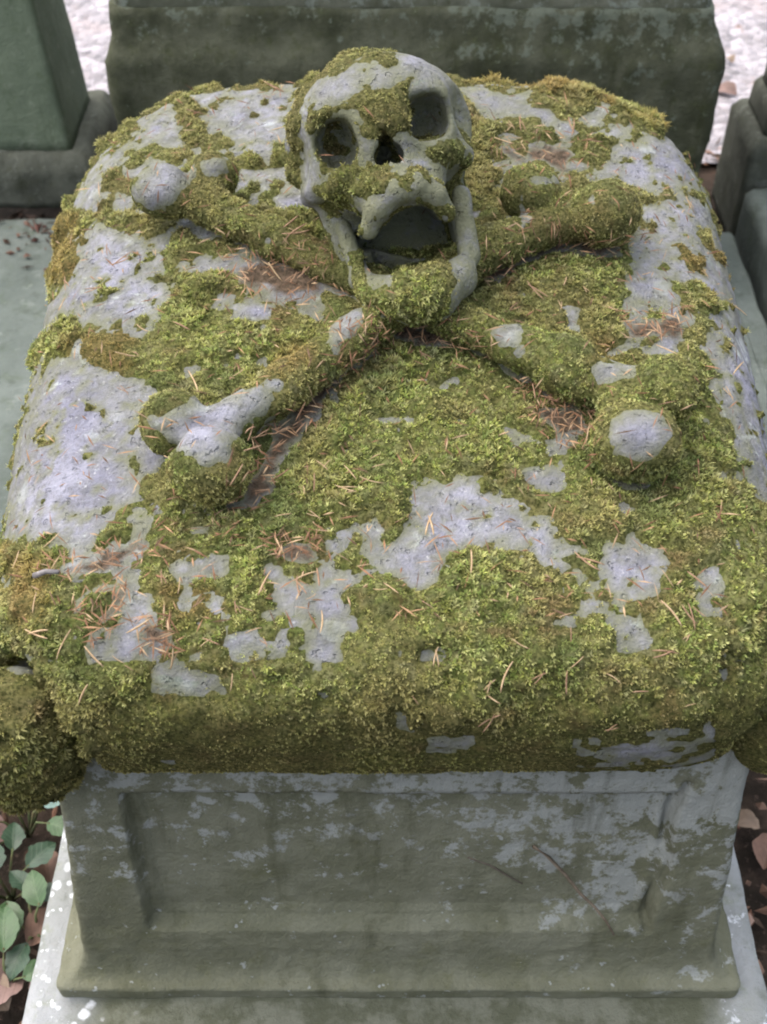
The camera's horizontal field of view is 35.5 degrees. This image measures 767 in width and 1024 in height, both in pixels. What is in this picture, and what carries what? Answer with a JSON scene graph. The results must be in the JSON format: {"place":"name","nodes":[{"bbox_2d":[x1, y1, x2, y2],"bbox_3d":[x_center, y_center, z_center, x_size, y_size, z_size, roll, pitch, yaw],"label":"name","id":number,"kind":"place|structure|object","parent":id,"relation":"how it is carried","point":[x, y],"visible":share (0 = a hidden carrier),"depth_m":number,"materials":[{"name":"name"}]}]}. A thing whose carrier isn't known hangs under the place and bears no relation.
{"place":"outdoors","nodes":[
{"label":"outdoors","id":0,"kind":"place"},
{"bbox_2d":[0,163,766,1023],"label":"ground","id":1,"kind":"structure","parent":0,"point":[748,863],"depth_m":1.67,"materials":[{"name":"soil"}]},
{"bbox_2d":[0,815,6,841],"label":"dead leaf","id":2,"kind":"object","parent":1,"relation":"on","point":[3,827],"visible":0.36,"depth_m":1.66,"materials":[{"name":"plant"}]},
{"bbox_2d":[0,973,11,1010],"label":"dead leaf","id":3,"kind":"object","parent":1,"relation":"on","point":[4,1006],"visible":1,"depth_m":1.49,"materials":[{"name":"beige plant"}]},
{"bbox_2d":[0,958,23,1003],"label":"dead leaf","id":4,"kind":"object","parent":1,"relation":"on","point":[15,987],"visible":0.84,"depth_m":1.49,"materials":[{"name":"plant"}]},
{"bbox_2d":[0,906,36,981],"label":"woodland plant","id":5,"kind":"object","parent":1,"relation":"on","point":[9,926],"visible":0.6,"depth_m":1.51,"materials":[{"name":"green plant"}]},
{"bbox_2d":[0,870,46,980],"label":"woodland plant","id":6,"kind":"object","parent":1,"relation":"on","point":[32,885],"visible":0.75,"depth_m":1.55,"materials":[{"name":"green plant"}]},
{"bbox_2d":[0,822,55,940],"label":"woodland plant","id":7,"kind":"object","parent":1,"relation":"on","point":[13,835],"visible":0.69,"depth_m":1.60,"materials":[{"name":"green plant"}]},
{"bbox_2d":[0,219,55,534],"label":"ledger slab","id":8,"kind":"structure","parent":1,"relation":"on","point":[23,301],"depth_m":2.30,"materials":[{"name":"stone"}]},
{"bbox_2d":[0,218,54,271],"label":"leaf litter","id":9,"kind":"object","parent":8,"relation":"on","point":[37,228],"visible":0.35,"depth_m":2.48,"materials":[{"name":"brown plant"}]},
{"bbox_2d":[0,801,63,867],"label":"woodland plant","id":10,"kind":"object","parent":1,"relation":"on","point":[55,826],"visible":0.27,"depth_m":1.62,"materials":[{"name":"green plant"}]},
{"bbox_2d":[24,907,46,945],"bbox_3d":[-0.433,0.537,1.555,0.062,0.032,0.055,1,45,1],"label":"dead leaf","id":11,"kind":"object","parent":1,"relation":"on","point":[33,929],"visible":0.32,"depth_m":1.55,"materials":[{"name":"brown plant"}]},
{"bbox_2d":[33,851,57,882],"bbox_3d":[-0.455,0.473,1.615,0.038,0.028,0.058,-25,50,-23],"label":"dead leaf","id":12,"kind":"object","parent":1,"relation":"on","point":[46,871],"visible":0.27,"depth_m":1.61,"materials":[{"name":"brown plant"}]},
{"bbox_2d":[0,0,117,208],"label":"pillar monument","id":13,"kind":"object","parent":1,"relation":"on","point":[57,118],"visible":0.85,"depth_m":2.52,"materials":[{"name":"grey stone"}]},
{"bbox_2d":[0,46,766,1023],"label":"skull tomb","id":14,"kind":"object","parent":1,"relation":"on","point":[306,822],"visible":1,"depth_m":1.15,"materials":[{"name":"stone"}]},
{"bbox_2d":[24,629,47,638],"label":"pine needle","id":15,"kind":"object","parent":14,"relation":"on","point":[34,632],"visible":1,"depth_m":1.00,"materials":[{"name":"beige plant"}]},
{"bbox_2d":[32,569,59,578],"bbox_3d":[-0.291,0.053,1.033,0.025,0.011,0.006,0,45,0],"label":"twig","id":16,"kind":"object","parent":14,"relation":"on","point":[40,573],"visible":1,"depth_m":1.03,"materials":[{"name":"grey wood"}]},
{"bbox_2d":[57,629,70,653],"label":"pine needle","id":17,"kind":"object","parent":14,"relation":"on","point":[64,639],"visible":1,"depth_m":0.99,"materials":[{"name":"beige plant"}]},
{"bbox_2d":[78,684,87,704],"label":"pine needle","id":18,"kind":"object","parent":14,"relation":"on","point":[83,691],"visible":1,"depth_m":0.99,"materials":[{"name":"beige plant"}]},
{"bbox_2d":[84,646,103,666],"bbox_3d":[-0.239,0.119,0.988,0.002,0.002,0.024,-43,86,-11],"label":"pine needle","id":19,"kind":"object","parent":14,"relation":"on","point":[92,656],"visible":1,"depth_m":0.99,"materials":[{"name":"beige plant"}]},
{"bbox_2d":[110,252,129,265],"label":"pine needle","id":20,"kind":"object","parent":14,"relation":"on","point":[116,262],"visible":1,"depth_m":1.25,"materials":[{"name":"beige plant"}]},
{"bbox_2d":[126,618,150,632],"bbox_3d":[-0.202,0.094,0.991,0.024,0.002,0.002,-32,64,4],"label":"pine needle","id":21,"kind":"object","parent":14,"relation":"on","point":[141,624],"visible":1,"depth_m":0.99,"materials":[{"name":"beige plant"}]},
{"bbox_2d":[170,649,173,669],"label":"pine needle","id":22,"kind":"object","parent":14,"relation":"on","point":[172,659],"visible":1,"depth_m":0.98,"materials":[{"name":"beige plant"}]},
{"bbox_2d":[188,370,197,390],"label":"pine needle","id":23,"kind":"object","parent":14,"relation":"on","point":[193,380],"visible":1,"depth_m":1.08,"materials":[{"name":"beige plant"}]},
{"bbox_2d":[230,464,242,484],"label":"pine needle","id":24,"kind":"object","parent":14,"relation":"on","point":[236,474],"visible":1,"depth_m":1.02,"materials":[{"name":"beige plant"}]},
{"bbox_2d":[245,424,255,439],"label":"pine needle","id":25,"kind":"object","parent":14,"relation":"on","point":[251,428],"visible":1,"depth_m":1.06,"materials":[{"name":"beige plant"}]},
{"bbox_2d":[258,570,270,594],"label":"pine needle","id":26,"kind":"object","parent":14,"relation":"on","point":[265,579],"visible":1,"depth_m":1.00,"materials":[{"name":"beige plant"}]},
{"bbox_2d":[264,81,284,92],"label":"pine needle","id":27,"kind":"object","parent":14,"relation":"on","point":[274,87],"visible":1,"depth_m":1.42,"materials":[{"name":"beige plant"}]},
{"bbox_2d":[268,262,281,280],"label":"pine needle","id":28,"kind":"object","parent":14,"relation":"on","point":[274,271],"visible":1,"depth_m":1.23,"materials":[{"name":"brown plant"}]},
{"bbox_2d":[283,215,298,227],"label":"pine needle","id":29,"kind":"object","parent":14,"relation":"on","point":[292,220],"visible":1,"depth_m":1.23,"materials":[{"name":"brown plant"}]},
{"bbox_2d":[286,271,301,282],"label":"pine needle","id":30,"kind":"object","parent":14,"relation":"on","point":[294,275],"visible":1,"depth_m":1.22,"materials":[{"name":"brown plant"}]},
{"bbox_2d":[282,223,308,235],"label":"pine needle","id":31,"kind":"object","parent":14,"relation":"on","point":[293,232],"visible":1,"depth_m":1.22,"materials":[{"name":"brown plant"}]},
{"bbox_2d":[294,575,306,595],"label":"pine needle","id":32,"kind":"object","parent":14,"relation":"on","point":[297,582],"visible":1,"depth_m":1.00,"materials":[{"name":"beige plant"}]},
{"bbox_2d":[316,568,319,585],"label":"pine needle","id":33,"kind":"object","parent":14,"relation":"on","point":[318,577],"visible":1,"depth_m":1.01,"materials":[{"name":"beige plant"}]},
{"bbox_2d":[320,610,322,632],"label":"pine needle","id":34,"kind":"object","parent":14,"relation":"on","point":[322,621],"visible":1,"depth_m":0.98,"materials":[{"name":"beige plant"}]},
{"bbox_2d":[336,485,356,491],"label":"pine needle","id":35,"kind":"object","parent":14,"relation":"on","point":[345,488],"visible":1,"depth_m":1.06,"materials":[{"name":"beige plant"}]},
{"bbox_2d":[8,81,754,660],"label":"needle litter","id":36,"kind":"object","parent":14,"relation":"on","point":[168,619],"visible":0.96,"depth_m":1.10,"materials":[{"name":"brown plant"}]},
{"bbox_2d":[425,512,433,534],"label":"pine needle","id":37,"kind":"object","parent":14,"relation":"on","point":[430,522],"visible":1,"depth_m":1.04,"materials":[{"name":"beige plant"}]},
{"bbox_2d":[433,647,438,666],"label":"pine needle","id":38,"kind":"object","parent":14,"relation":"on","point":[435,655],"visible":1,"depth_m":0.98,"materials":[{"name":"beige plant"}]},
{"bbox_2d":[470,550,472,572],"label":"pine needle","id":39,"kind":"object","parent":14,"relation":"on","point":[471,562],"visible":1,"depth_m":1.02,"materials":[{"name":"beige plant"}]},
{"bbox_2d":[478,714,499,731],"bbox_3d":[0.088,0.173,0.989,0.009,0.024,0.002,58,26,2],"label":"pine needle","id":40,"kind":"object","parent":14,"relation":"on","point":[489,722],"visible":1,"depth_m":0.99,"materials":[{"name":"brown plant"}]},
{"bbox_2d":[484,680,494,697],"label":"pine needle","id":41,"kind":"object","parent":14,"relation":"on","point":[487,686],"visible":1,"depth_m":0.98,"materials":[{"name":"beige plant"}]},
{"bbox_2d":[468,857,522,884],"bbox_3d":[0.117,0.375,1.258,0.061,0.042,0.004,6,45,6],"label":"twig","id":42,"kind":"object","parent":14,"relation":"on","point":[498,870],"visible":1,"depth_m":1.26,"materials":[{"name":"brown wood"}]},
{"bbox_2d":[500,661,512,692],"bbox_3d":[0.100,0.134,0.980,0.003,0.002,0.028,24,85,-11],"label":"pine needle","id":43,"kind":"object","parent":14,"relation":"on","point":[506,672],"visible":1,"depth_m":0.98,"materials":[{"name":"beige plant"}]},
{"bbox_2d":[519,114,525,129],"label":"pine needle","id":44,"kind":"object","parent":14,"relation":"on","point":[520,121],"visible":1,"depth_m":1.38,"materials":[{"name":"beige plant"}]},
{"bbox_2d":[527,281,548,299],"bbox_3d":[0.154,-0.224,1.213,0.028,0.008,0.008,33,54,29],"label":"pine needle","id":45,"kind":"object","parent":14,"relation":"on","point":[533,288],"visible":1,"depth_m":1.21,"materials":[{"name":"beige plant"}]},
{"bbox_2d":[532,672,546,683],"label":"pine needle","id":46,"kind":"object","parent":14,"relation":"on","point":[541,675],"visible":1,"depth_m":0.98,"materials":[{"name":"brown plant"}]},
{"bbox_2d":[565,671,567,694],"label":"pine needle","id":47,"kind":"object","parent":14,"relation":"on","point":[566,681],"visible":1,"depth_m":0.98,"materials":[{"name":"beige plant"}]},
{"bbox_2d":[568,117,574,135],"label":"pine needle","id":48,"kind":"object","parent":14,"relation":"on","point":[571,126],"visible":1,"depth_m":1.38,"materials":[{"name":"beige plant"}]},
{"bbox_2d":[532,845,614,935],"bbox_3d":[0.202,0.398,1.264,0.103,0.127,0.007,14,47,14],"label":"twig","id":49,"kind":"object","parent":14,"relation":"on","point":[560,869],"visible":1,"depth_m":1.26,"materials":[{"name":"brown wood"}]},
{"bbox_2d":[574,551,604,570],"bbox_3d":[0.173,0.041,1.020,0.029,0.002,0.008,28,52,25],"label":"pine needle","id":50,"kind":"object","parent":14,"relation":"on","point":[582,558],"visible":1,"depth_m":1.02,"materials":[{"name":"beige plant"}]},
{"bbox_2d":[650,321,663,340],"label":"pine needle","id":51,"kind":"object","parent":14,"relation":"on","point":[660,332],"visible":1,"depth_m":1.19,"materials":[{"name":"beige plant"}]},
{"bbox_2d":[652,649,678,657],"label":"pine needle","id":52,"kind":"object","parent":14,"relation":"on","point":[668,652],"visible":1,"depth_m":0.98,"materials":[{"name":"beige plant"}]},
{"bbox_2d":[660,600,681,626],"bbox_3d":[0.240,0.084,0.997,0.003,0.002,0.028,-35,74,-7],"label":"pine needle","id":53,"kind":"object","parent":14,"relation":"on","point":[671,610],"visible":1,"depth_m":1.00,"materials":[{"name":"beige plant"}]},
{"bbox_2d":[682,603,696,627],"bbox_3d":[0.255,0.087,0.997,0.009,0.002,0.023,-8,74,-11],"label":"pine needle","id":54,"kind":"object","parent":14,"relation":"on","point":[692,619],"visible":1,"depth_m":1.00,"materials":[{"name":"beige plant"}]},
{"bbox_2d":[687,571,707,587],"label":"pine needle","id":55,"kind":"object","parent":14,"relation":"on","point":[700,581],"visible":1,"depth_m":1.02,"materials":[{"name":"beige plant"}]},
{"bbox_2d":[1,136,766,1023],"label":"leaf litter","id":56,"kind":"object","parent":1,"relation":"on","point":[33,954],"visible":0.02,"depth_m":1.60,"materials":[{"name":"plant"}]},
{"bbox_2d":[104,0,725,176],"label":"block tomb","id":57,"kind":"object","parent":1,"relation":"on","point":[667,57],"visible":0.34,"depth_m":2.04,"materials":[{"name":"stone"}]},
{"bbox_2d":[711,65,766,236],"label":"headstone","id":58,"kind":"object","parent":1,"relation":"on","point":[741,171],"visible":0.88,"depth_m":2.62,"materials":[{"name":"black stone"}]},
{"bbox_2d":[720,232,766,436],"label":"kerb stone","id":59,"kind":"object","parent":1,"relation":"on","point":[753,322],"visible":0.19,"depth_m":2.37,"materials":[{"name":"grey stone"}]},
{"bbox_2d":[738,809,759,828],"bbox_3d":[0.501,0.433,1.680,0.052,0.023,0.031,13,47,30],"label":"dead leaf","id":60,"kind":"object","parent":1,"relation":"on","point":[748,818],"visible":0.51,"depth_m":1.67,"materials":[{"name":"beige plant"}]},
{"bbox_2d":[735,188,766,323],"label":"ledger slab","id":61,"kind":"structure","parent":1,"relation":"on","point":[751,237],"depth_m":2.51,"materials":[{"name":"stone"}]},
{"bbox_2d":[752,833,766,869],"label":"dead leaf","id":62,"kind":"object","parent":1,"relation":"on","point":[759,844],"visible":1,"depth_m":1.63,"materials":[{"name":"plant"}]},
{"bbox_2d":[64,0,766,162],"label":"gravel path","id":63,"kind":"structure","parent":0,"point":[741,25],"depth_m":3.47,"materials":[{"name":"white gravel"}]},
{"bbox_2d":[719,81,736,94],"bbox_3d":[0.917,-1.137,3.246,0.085,0.036,0.050,26,67,37],"label":"dead leaf","id":64,"kind":"object","parent":63,"relation":"on","point":[728,87],"visible":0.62,"depth_m":3.23,"materials":[{"name":"plant"}]},
{"bbox_2d":[726,55,734,62],"bbox_3d":[0.974,-1.274,3.373,0.027,0.020,0.046,-15,48,1],"label":"dead leaf","id":65,"kind":"object","parent":63,"relation":"on","point":[730,58],"visible":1,"depth_m":3.36,"materials":[{"name":"beige plant"}]}
]}

